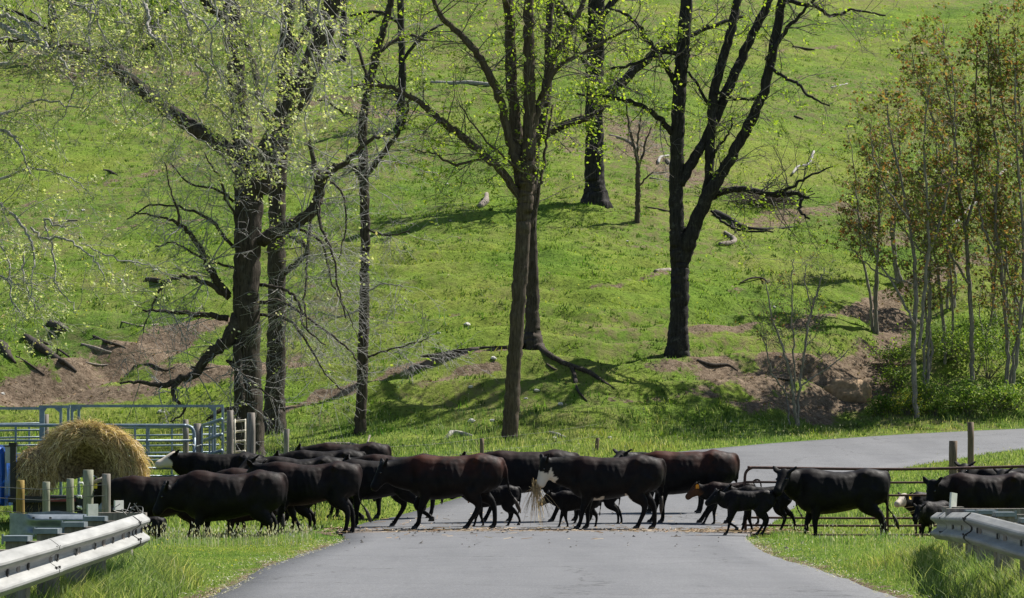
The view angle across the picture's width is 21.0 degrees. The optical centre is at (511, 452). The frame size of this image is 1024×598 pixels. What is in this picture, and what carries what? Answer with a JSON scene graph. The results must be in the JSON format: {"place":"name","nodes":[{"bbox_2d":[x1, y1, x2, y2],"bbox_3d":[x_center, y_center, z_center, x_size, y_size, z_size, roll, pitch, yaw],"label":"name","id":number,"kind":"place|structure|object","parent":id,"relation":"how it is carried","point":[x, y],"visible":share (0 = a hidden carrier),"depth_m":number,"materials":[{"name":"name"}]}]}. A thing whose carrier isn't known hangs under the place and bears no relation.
{"place":"outdoors","nodes":[
{"label":"outdoors","id":0,"kind":"place"},
{"bbox_2d":[0,526,1020,597],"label":"verge grass","id":1,"kind":"structure","parent":0,"point":[857,557],"depth_m":42.09,"materials":[{"name":"plant"}]},
{"bbox_2d":[0,0,1023,597],"bbox_3d":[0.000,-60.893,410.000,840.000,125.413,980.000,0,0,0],"label":"ground","id":2,"kind":"structure","parent":0,"point":[820,404],"depth_m":112.62,"materials":[{"name":"plant"}]},
{"bbox_2d":[0,422,38,453],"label":"livestock hurdle","id":3,"kind":"object","parent":2,"relation":"on","point":[28,436],"depth_m":62.65,"materials":[{"name":"blue paint"}]},
{"bbox_2d":[16,480,24,513],"bbox_3d":[-7.926,1.102,44.500,0.144,1.321,0.138,0,0,0],"label":"fence post","id":4,"kind":"object","parent":2,"relation":"on","point":[20,504],"visible":0.48,"depth_m":44.44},
{"bbox_2d":[0,0,71,51],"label":"tree","id":5,"kind":"object","parent":2,"relation":"on","point":[9,44],"visible":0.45,"depth_m":165.16,"materials":[{"name":"green plant"}]},
{"bbox_2d":[42,482,49,511],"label":"fence post","id":6,"kind":"object","parent":2,"relation":"on","point":[45,496],"visible":0.48,"depth_m":44.45,"materials":[{"name":"grey wood"}]},
{"bbox_2d":[22,334,76,372],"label":"log","id":7,"kind":"object","parent":2,"relation":"on","point":[40,347],"visible":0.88,"depth_m":96.95,"materials":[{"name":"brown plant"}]},
{"bbox_2d":[0,0,101,58],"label":"tree","id":8,"kind":"object","parent":2,"relation":"on","point":[29,18],"visible":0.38,"depth_m":162.52,"materials":[{"name":"green plant"}]},
{"bbox_2d":[39,405,70,494],"bbox_3d":[-10.105,0.153,61.000,0.690,2.400,0.070,0,0,0],"label":"overhead frame","id":9,"kind":"object","parent":2,"relation":"on","point":[43,408],"visible":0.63,"depth_m":60.97,"materials":[{"name":"blue paint"}]},
{"bbox_2d":[0,443,121,513],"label":"flatbed truck","id":10,"kind":"object","parent":2,"relation":"on","point":[8,455],"visible":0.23,"depth_m":55.85,"materials":[{"name":"blue paint"}]},
{"bbox_2d":[12,442,57,495],"bbox_3d":[-9.676,0.389,56.034,1.159,1.294,1.120,0,0,0],"label":"hay clump","id":11,"kind":"object","parent":10,"relation":"on","point":[31,467],"visible":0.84,"depth_m":55.73,"materials":[{"name":"plant"}]},
{"bbox_2d":[24,415,156,513],"bbox_3d":[-8.553,0.428,56.315,3.002,2.400,1.619,0,0,0],"label":"hay bale","id":12,"kind":"object","parent":10,"relation":"on","point":[74,449],"visible":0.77,"depth_m":55.86,"materials":[{"name":"plant"}]},
{"bbox_2d":[66,479,73,512],"bbox_3d":[-7.121,1.083,44.501,0.134,1.334,0.129,0,0,0],"label":"fence post","id":13,"kind":"object","parent":2,"relation":"on","point":[70,496],"visible":0.5,"depth_m":44.45,"materials":[{"name":"grey wood"}]},
{"bbox_2d":[10,511,132,556],"bbox_3d":[-5.282,1.192,33.120,1.478,0.982,0.481,0,0,0],"label":"guardrail end","id":14,"kind":"object","parent":2,"relation":"on","point":[22,524],"visible":0.34,"depth_m":32.98,"materials":[{"name":"metal"}]},
{"bbox_2d":[0,513,149,597],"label":"guardrail","id":15,"kind":"object","parent":2,"relation":"on","point":[49,556],"visible":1,"depth_m":24.04,"materials":[{"name":"metal"}]},
{"bbox_2d":[83,470,92,513],"bbox_3d":[-6.832,1.012,44.500,0.184,1.477,0.180,0,0,0],"label":"fence post","id":16,"kind":"object","parent":2,"relation":"on","point":[87,480],"visible":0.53,"depth_m":44.43,"materials":[{"name":"grey wood"}]},
{"bbox_2d":[0,424,195,477],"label":"pen gate","id":17,"kind":"structure","parent":2,"relation":"on","point":[146,440],"depth_m":60.47,"materials":[{"name":"metal"}]},
{"bbox_2d":[102,474,110,511],"bbox_3d":[-6.539,1.044,44.500,0.156,1.412,0.159,0,0,0],"label":"fence post","id":18,"kind":"object","parent":2,"relation":"on","point":[106,491],"visible":0.53,"depth_m":44.44,"materials":[{"name":"grey wood"}]},
{"bbox_2d":[41,0,204,65],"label":"tree","id":19,"kind":"object","parent":2,"relation":"on","point":[137,10],"visible":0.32,"depth_m":160.92,"materials":[{"name":"green plant"}]},
{"bbox_2d":[93,474,198,539],"bbox_3d":[-6.842,1.091,52.387,2.335,1.377,0.823,0,0,-4],"label":"cow","id":20,"kind":"object","parent":2,"relation":"on","point":[142,491],"visible":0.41,"depth_m":52.17},
{"bbox_2d":[71,405,223,494],"bbox_3d":[-8.212,0.122,62.000,3.487,2.407,0.070,0,0,0],"label":"overhead frame","id":21,"kind":"object","parent":2,"relation":"on","point":[79,407],"visible":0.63,"depth_m":61.97,"materials":[{"name":"blue paint"}]},
{"bbox_2d":[143,516,166,540],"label":"calf","id":22,"kind":"object","parent":2,"relation":"on","point":[157,521],"visible":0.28,"depth_m":47.53},
{"bbox_2d":[115,426,218,474],"bbox_3d":[-8.572,-0.051,64.500,3.459,1.158,0.044,0,0,0],"label":"livestock hurdle","id":23,"kind":"object","parent":2,"relation":"on","point":[171,445],"visible":0.16,"depth_m":64.48,"materials":[{"name":"blue paint"}]},
{"bbox_2d":[0,0,389,358],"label":"pale bark tree","id":24,"kind":"object","parent":2,"relation":"on","point":[51,53],"visible":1,"depth_m":59.30,"materials":[{"name":"green plant"}]},
{"bbox_2d":[193,423,200,451],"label":"fence post","id":25,"kind":"object","parent":2,"relation":"on","point":[197,427],"visible":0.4,"depth_m":60.83,"materials":[{"name":"grey wood"}]},
{"bbox_2d":[201,418,222,453],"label":"slanted gate","id":26,"kind":"structure","parent":25,"relation":"attached to","point":[211,437],"depth_m":60.88,"materials":[{"name":"metal"}]},
{"bbox_2d":[155,450,264,474],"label":"cow","id":27,"kind":"object","parent":2,"relation":"on","point":[177,462],"visible":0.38,"depth_m":59.82},
{"bbox_2d":[0,0,424,455],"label":"oak tree","id":28,"kind":"object","parent":2,"relation":"on","point":[242,334],"visible":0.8,"depth_m":79.32,"materials":[{"name":"green plant"}]},
{"bbox_2d":[152,470,287,539],"bbox_3d":[-5.237,1.032,49.591,2.428,1.462,0.897,0,0,-3],"label":"cow","id":29,"kind":"object","parent":2,"relation":"on","point":[200,497],"visible":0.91,"depth_m":49.35},
{"bbox_2d":[226,410,232,453],"bbox_3d":[-6.236,0.311,60.999,0.174,2.504,0.170,0,0,0],"label":"fence post","id":30,"kind":"object","parent":2,"relation":"on","point":[229,442],"visible":0.46,"depth_m":60.94,"materials":[{"name":"grey wood"}]},
{"bbox_2d":[223,419,245,453],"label":"tube gate","id":31,"kind":"structure","parent":30,"relation":"attached to","point":[235,431],"depth_m":61.29,"materials":[{"name":"beige paint"}]},
{"bbox_2d":[247,413,254,452],"bbox_3d":[-5.731,0.342,60.597,0.200,2.449,0.198,0,0,0],"label":"fence post","id":32,"kind":"object","parent":2,"relation":"on","point":[250,432],"visible":0.42,"depth_m":60.53,"materials":[{"name":"grey wood"}]},
{"bbox_2d":[226,509,277,537],"bbox_3d":[-5.182,1.283,52.587,1.536,0.961,0.429,0,0,-5],"label":"calf","id":33,"kind":"object","parent":2,"relation":"on","point":[231,522],"visible":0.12,"depth_m":52.47},
{"bbox_2d":[216,468,303,533],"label":"cow","id":34,"kind":"object","parent":2,"relation":"on","point":[229,471],"visible":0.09,"depth_m":54.45},
{"bbox_2d":[256,503,316,535],"bbox_3d":[-4.560,1.087,53.411,1.624,1.022,0.444,0,0,4],"label":"calf","id":35,"kind":"object","parent":2,"relation":"on","point":[306,511],"visible":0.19,"depth_m":53.26},
{"bbox_2d":[220,0,353,433],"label":"oak tree","id":36,"kind":"object","parent":2,"relation":"on","point":[275,256],"visible":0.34,"depth_m":88.57,"materials":[{"name":"brown plant"}]},
{"bbox_2d":[239,454,342,518],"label":"cow","id":37,"kind":"object","parent":2,"relation":"on","point":[318,460],"visible":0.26,"depth_m":58.32},
{"bbox_2d":[246,459,370,535],"bbox_3d":[-3.826,0.821,51.000,2.447,1.420,0.768,0,0,2],"label":"cow","id":38,"kind":"object","parent":2,"relation":"on","point":[336,484],"visible":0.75,"depth_m":50.78},
{"bbox_2d":[273,449,365,505],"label":"cow","id":39,"kind":"object","parent":2,"relation":"on","point":[309,454],"visible":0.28,"depth_m":61.83},
{"bbox_2d":[294,442,391,500],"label":"cow","id":40,"kind":"object","parent":2,"relation":"on","point":[369,448],"visible":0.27,"depth_m":64.31},
{"bbox_2d":[309,0,431,61],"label":"tree","id":41,"kind":"object","parent":2,"relation":"on","point":[344,15],"visible":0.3,"depth_m":161.99,"materials":[{"name":"green plant"}]},
{"bbox_2d":[260,0,496,434],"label":"slim tree","id":42,"kind":"object","parent":2,"relation":"on","point":[360,417],"visible":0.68,"depth_m":88.22,"materials":[{"name":"green plant"}]},
{"bbox_2d":[329,0,496,130],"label":"tree","id":43,"kind":"object","parent":2,"relation":"on","point":[402,66],"visible":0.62,"depth_m":139.90,"materials":[{"name":"green plant"}]},
{"bbox_2d":[323,0,667,441],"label":"maple tree","id":44,"kind":"object","parent":2,"relation":"on","point":[521,143],"visible":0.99,"depth_m":87.16,"materials":[{"name":"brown plant"}]},
{"bbox_2d":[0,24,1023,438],"bbox_3d":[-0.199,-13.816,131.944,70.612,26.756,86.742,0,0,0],"label":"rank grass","id":45,"kind":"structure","parent":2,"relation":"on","point":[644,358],"depth_m":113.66,"materials":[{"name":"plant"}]},
{"bbox_2d":[0,39,1023,443],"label":"dead leaves","id":46,"kind":"object","parent":2,"relation":"on","point":[568,249],"visible":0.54,"depth_m":109.18,"materials":[{"name":"plant"}]},
{"bbox_2d":[1,535,1023,597],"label":"tall grass","id":47,"kind":"structure","parent":2,"relation":"on","point":[169,578],"depth_m":28.69,"materials":[{"name":"plant"}]},
{"bbox_2d":[479,0,630,401],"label":"oak tree","id":48,"kind":"object","parent":2,"relation":"on","point":[533,339],"visible":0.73,"depth_m":96.35,"materials":[{"name":"brown plant"}]},
{"bbox_2d":[178,538,942,597],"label":"mown clippings","id":49,"kind":"object","parent":2,"relation":"on","point":[349,539],"visible":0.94,"depth_m":36.15,"materials":[{"name":"plant"}]},
{"bbox_2d":[143,388,1013,555],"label":"seed heads","id":50,"kind":"object","parent":2,"relation":"on","point":[225,535],"visible":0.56,"depth_m":45.56,"materials":[{"name":"plant"}]},
{"bbox_2d":[476,0,759,208],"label":"old tree","id":51,"kind":"object","parent":2,"relation":"on","point":[595,191],"visible":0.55,"depth_m":122.66,"materials":[{"name":"green plant"}]},
{"bbox_2d":[606,66,691,222],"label":"bare sapling","id":52,"kind":"object","parent":2,"relation":"on","point":[638,184],"visible":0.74,"depth_m":119.53,"materials":[{"name":"brown plant"}]},
{"bbox_2d":[545,0,906,357],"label":"forked tree","id":53,"kind":"object","parent":2,"relation":"on","point":[683,240],"visible":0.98,"depth_m":96.41,"materials":[{"name":"green plant"}]},
{"bbox_2d":[713,209,792,232],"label":"fallen branch","id":54,"kind":"object","parent":2,"relation":"on","point":[722,215],"visible":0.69,"depth_m":122.01,"materials":[{"name":"wood"}]},
{"bbox_2d":[694,181,841,208],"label":"brush pile","id":55,"kind":"object","parent":2,"relation":"on","point":[768,201],"visible":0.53,"depth_m":126.49,"materials":[{"name":"brown plant"}]},
{"bbox_2d":[728,245,861,425],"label":"young tree","id":56,"kind":"object","parent":2,"relation":"on","point":[792,398],"visible":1,"depth_m":91.84,"materials":[{"name":"green plant"}]},
{"bbox_2d":[773,466,898,537],"bbox_3d":[5.837,0.933,49.996,2.376,1.395,0.787,0,0,-7],"label":"cow","id":57,"kind":"object","parent":2,"relation":"on","point":[813,493],"visible":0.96,"depth_m":49.75},
{"bbox_2d":[822,377,871,402],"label":"boulder","id":58,"kind":"object","parent":2,"relation":"on","point":[855,390],"visible":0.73,"depth_m":97.07,"materials":[{"name":"stone"}]},
{"bbox_2d":[819,115,914,334],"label":"young tree","id":59,"kind":"object","parent":2,"relation":"on","point":[874,325],"visible":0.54,"depth_m":106.33,"materials":[{"name":"green plant"}]},
{"bbox_2d":[864,390,901,414],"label":"bush","id":60,"kind":"object","parent":2,"relation":"on","point":[885,404],"visible":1,"depth_m":95.17,"materials":[{"name":"green plant"}]},
{"bbox_2d":[743,465,1023,535],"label":"rusty gate","id":61,"kind":"structure","parent":2,"relation":"on","point":[887,517],"depth_m":51.58,"materials":[{"name":"metal"}]},
{"bbox_2d":[861,339,910,367],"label":"bush","id":62,"kind":"object","parent":2,"relation":"on","point":[895,356],"visible":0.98,"depth_m":101.10,"materials":[{"name":"green plant"}]},
{"bbox_2d":[871,361,917,389],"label":"bush","id":63,"kind":"object","parent":2,"relation":"on","point":[890,375],"visible":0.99,"depth_m":98.70,"materials":[{"name":"green plant"}]},
{"bbox_2d":[817,31,978,417],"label":"young tree","id":64,"kind":"object","parent":2,"relation":"on","point":[930,243],"visible":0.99,"depth_m":94.64,"materials":[{"name":"green plant"}]},
{"bbox_2d":[865,57,932,283],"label":"young tree","id":65,"kind":"object","parent":2,"relation":"on","point":[897,271],"visible":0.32,"depth_m":114.59,"materials":[{"name":"green plant"}]},
{"bbox_2d":[890,387,925,414],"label":"flowering bush","id":66,"kind":"object","parent":2,"relation":"on","point":[905,404],"visible":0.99,"depth_m":94.81,"materials":[{"name":"green plant"}]},
{"bbox_2d":[894,491,925,537],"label":"calf","id":67,"kind":"object","parent":2,"relation":"on","point":[906,501],"visible":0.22,"depth_m":52.29},
{"bbox_2d":[841,78,988,364],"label":"young tree","id":68,"kind":"object","parent":2,"relation":"on","point":[947,257],"visible":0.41,"depth_m":100.00,"materials":[{"name":"green plant"}]},
{"bbox_2d":[890,370,955,405],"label":"bush","id":69,"kind":"object","parent":2,"relation":"on","point":[921,391],"visible":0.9,"depth_m":95.39,"materials":[{"name":"green plant"}]},
{"bbox_2d":[881,317,977,353],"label":"bush","id":70,"kind":"object","parent":2,"relation":"on","point":[932,333],"visible":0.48,"depth_m":101.60,"materials":[{"name":"green plant"}]},
{"bbox_2d":[912,500,948,538],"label":"calf","id":71,"kind":"object","parent":2,"relation":"on","point":[925,511],"visible":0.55,"depth_m":49.10},
{"bbox_2d":[879,147,985,389],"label":"young tree","id":72,"kind":"object","parent":2,"relation":"on","point":[930,292],"visible":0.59,"depth_m":97.47,"materials":[{"name":"green plant"}]},
{"bbox_2d":[919,399,949,415],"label":"bush","id":73,"kind":"object","parent":2,"relation":"on","point":[931,408],"visible":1,"depth_m":94.85,"materials":[{"name":"green plant"}]},
{"bbox_2d":[886,1,1006,381],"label":"young tree","id":74,"kind":"object","parent":2,"relation":"on","point":[962,209],"visible":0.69,"depth_m":98.28,"materials":[{"name":"green plant"}]},
{"bbox_2d":[903,67,990,308],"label":"young tree","id":75,"kind":"object","parent":2,"relation":"on","point":[948,281],"visible":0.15,"depth_m":111.17,"materials":[{"name":"green plant"}]},
{"bbox_2d":[949,441,957,474],"bbox_3d":[9.587,0.673,60.000,0.203,1.872,0.193,0,0,0],"label":"fence post","id":76,"kind":"object","parent":2,"relation":"on","point":[952,452],"visible":0.38,"depth_m":59.92,"materials":[{"name":"brown wood"}]},
{"bbox_2d":[921,316,994,361],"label":"bush","id":77,"kind":"object","parent":2,"relation":"on","point":[955,352],"visible":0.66,"depth_m":100.08,"materials":[{"name":"green plant"}]},
{"bbox_2d":[931,371,1000,413],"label":"bush","id":78,"kind":"object","parent":2,"relation":"on","point":[971,397],"visible":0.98,"depth_m":95.16,"materials":[{"name":"green plant"}]},
{"bbox_2d":[967,422,973,465],"bbox_3d":[10.306,0.409,62.003,0.162,2.200,0.153,0,0,0],"label":"fence post","id":79,"kind":"object","parent":2,"relation":"on","point":[970,428],"visible":0.5,"depth_m":61.94,"materials":[{"name":"brown wood"}]},
{"bbox_2d":[922,472,1023,507],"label":"cow","id":80,"kind":"object","parent":2,"relation":"on","point":[985,491],"visible":0.62,"depth_m":50.13},
{"bbox_2d":[930,509,1023,581],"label":"guardrail","id":81,"kind":"object","parent":2,"relation":"on","point":[997,533],"visible":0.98,"depth_m":28.70,"materials":[{"name":"metal"}]},
{"bbox_2d":[933,312,1023,378],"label":"bush","id":82,"kind":"object","parent":2,"relation":"on","point":[987,351],"visible":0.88,"depth_m":98.80,"materials":[{"name":"green plant"}]},
{"bbox_2d":[936,375,1023,411],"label":"bush","id":83,"kind":"object","parent":2,"relation":"on","point":[1007,394],"visible":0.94,"depth_m":95.71,"materials":[{"name":"green plant"}]},
{"bbox_2d":[941,289,1023,344],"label":"bush","id":84,"kind":"object","parent":2,"relation":"on","point":[993,316],"visible":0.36,"depth_m":103.10,"materials":[{"name":"green plant"}]},
{"bbox_2d":[945,133,1023,346],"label":"young tree","id":85,"kind":"object","parent":2,"relation":"on","point":[974,241],"visible":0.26,"depth_m":102.75,"materials":[{"name":"green plant"}]},
{"bbox_2d":[947,71,1021,326],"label":"young tree","id":86,"kind":"object","parent":2,"relation":"on","point":[986,229],"visible":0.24,"depth_m":107.07,"materials":[{"name":"green plant"}]},
{"bbox_2d":[949,6,1023,397],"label":"young tree","id":87,"kind":"object","parent":2,"relation":"on","point":[1000,243],"visible":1,"depth_m":97.41,"materials":[{"name":"green plant"}]},
{"bbox_2d":[955,185,1021,374],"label":"young tree","id":88,"kind":"object","parent":2,"relation":"on","point":[992,299],"visible":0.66,"depth_m":99.20,"materials":[{"name":"green plant"}]},
{"bbox_2d":[954,461,1023,475],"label":"cow","id":89,"kind":"object","parent":2,"relation":"on","point":[989,472],"visible":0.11,"depth_m":54.81},
{"bbox_2d":[971,0,1023,259],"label":"young tree","id":90,"kind":"object","parent":2,"relation":"on","point":[1013,48],"visible":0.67,"depth_m":98.59,"materials":[{"name":"green plant"}]},
{"bbox_2d":[983,376,1023,409],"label":"bush","id":91,"kind":"object","parent":2,"relation":"on","point":[1021,386],"visible":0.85,"depth_m":96.32,"materials":[{"name":"green plant"}]},
{"bbox_3d":[-4.574,1.271,31.500,0.160,0.858,0.130,0,0,0],"label":"timber beam","id":92,"kind":"object","parent":2,"relation":"on","visible":0},
{"bbox_2d":[98,512,146,526],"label":"timber beam","id":93,"kind":"structure","parent":92,"relation":"on","point":[114,516],"depth_m":31.43,"materials":[{"name":"grey wood"}]},
{"bbox_3d":[5.825,1.242,32.400,0.160,0.917,0.150,0,0,0],"label":"timber beam","id":94,"kind":"object","parent":2,"relation":"on","visible":0},
{"bbox_2d":[945,508,1023,515],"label":"timber beam","id":95,"kind":"structure","parent":94,"relation":"on","point":[948,511],"depth_m":32.32,"materials":[{"name":"grey wood"}]},
{"bbox_2d":[0,398,1023,540],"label":"roadside grass","id":96,"kind":"structure","parent":0,"point":[603,447],"depth_m":86.71,"materials":[{"name":"plant"}]},
{"bbox_2d":[208,429,1023,597],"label":"road","id":97,"kind":"structure","parent":0,"point":[449,564],"depth_m":39.26,"materials":[{"name":"asphalt"}]},
{"bbox_2d":[344,458,426,526],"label":"cow","id":98,"kind":"object","parent":97,"relation":"on","point":[402,497],"visible":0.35,"depth_m":54.58},
{"bbox_2d":[342,453,443,518],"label":"cow","id":99,"kind":"object","parent":97,"relation":"on","point":[374,457],"visible":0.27,"depth_m":58.33},
{"bbox_2d":[370,453,520,529],"bbox_3d":[-1.266,0.740,52.796,2.880,1.477,0.822,0,0,-2],"label":"cow","id":100,"kind":"object","parent":97,"relation":"on","point":[475,479],"visible":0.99,"depth_m":52.57},
{"bbox_2d":[450,485,521,525],"bbox_3d":[-0.525,1.035,54.394,1.426,0.899,0.334,0,0,-2],"label":"calf","id":101,"kind":"object","parent":97,"relation":"on","point":[501,495],"visible":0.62,"depth_m":54.30},
{"bbox_2d":[460,449,579,521],"bbox_3d":[0.050,0.686,56.600,2.733,1.522,0.818,0,0,0],"label":"cow","id":102,"kind":"object","parent":97,"relation":"on","point":[523,468],"visible":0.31,"depth_m":56.30},
{"bbox_2d":[326,512,787,547],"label":"dung crumbs","id":103,"kind":"object","parent":97,"relation":"on","point":[536,529],"visible":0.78,"depth_m":51.65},
{"bbox_2d":[321,511,808,538],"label":"straw litter","id":104,"kind":"object","parent":97,"relation":"on","point":[704,530],"visible":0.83,"depth_m":51.67,"materials":[{"name":"beige plant"}]},
{"bbox_2d":[540,490,601,526],"bbox_3d":[1.142,1.103,53.896,1.246,0.773,0.354,0,0,-2],"label":"calf","id":105,"kind":"object","parent":97,"relation":"on","point":[565,501],"visible":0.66,"depth_m":53.79},
{"bbox_2d":[558,486,622,523],"bbox_3d":[1.527,1.045,55.600,1.411,0.848,0.326,0,0,0],"label":"calf","id":106,"kind":"object","parent":97,"relation":"on","point":[609,504],"visible":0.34,"depth_m":55.52},
{"bbox_2d":[537,453,665,528],"bbox_3d":[1.706,0.744,52.696,2.486,1.468,0.803,0,0,-1],"label":"cow","id":107,"kind":"object","parent":97,"relation":"on","point":[636,479],"visible":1,"depth_m":52.48},
{"bbox_2d":[521,479,559,523],"bbox_3d":[0.528,0.934,52.477,0.763,0.916,0.646,0,0,0],"label":"straw wisp","id":108,"kind":"object","parent":107,"relation":"hanging from","point":[536,491],"visible":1,"depth_m":52.49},
{"bbox_2d":[613,449,703,512],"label":"cow","id":109,"kind":"object","parent":97,"relation":"on","point":[700,500],"visible":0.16,"depth_m":59.83},
{"bbox_2d":[619,449,739,523],"bbox_3d":[3.268,0.692,56.200,2.746,1.529,0.823,0,0,0],"label":"cow","id":110,"kind":"object","parent":97,"relation":"on","point":[685,471],"visible":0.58,"depth_m":55.91},
{"bbox_2d":[685,479,761,524],"bbox_3d":[4.261,0.996,55.589,1.552,0.946,0.344,0,0,-2],"label":"calf","id":111,"kind":"object","parent":97,"relation":"on","point":[705,491],"visible":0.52,"depth_m":55.50},
{"bbox_2d":[705,488,784,534],"bbox_3d":[4.182,1.056,49.582,1.453,0.845,0.339,0,0,-2],"label":"calf","id":112,"kind":"object","parent":97,"relation":"on","point":[761,503],"visible":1,"depth_m":49.49},
{"bbox_2d":[723,484,802,532],"bbox_3d":[4.608,1.036,51.400,1.614,0.926,0.343,0,0,0],"label":"calf","id":113,"kind":"object","parent":97,"relation":"on","point":[785,500],"visible":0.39,"depth_m":51.31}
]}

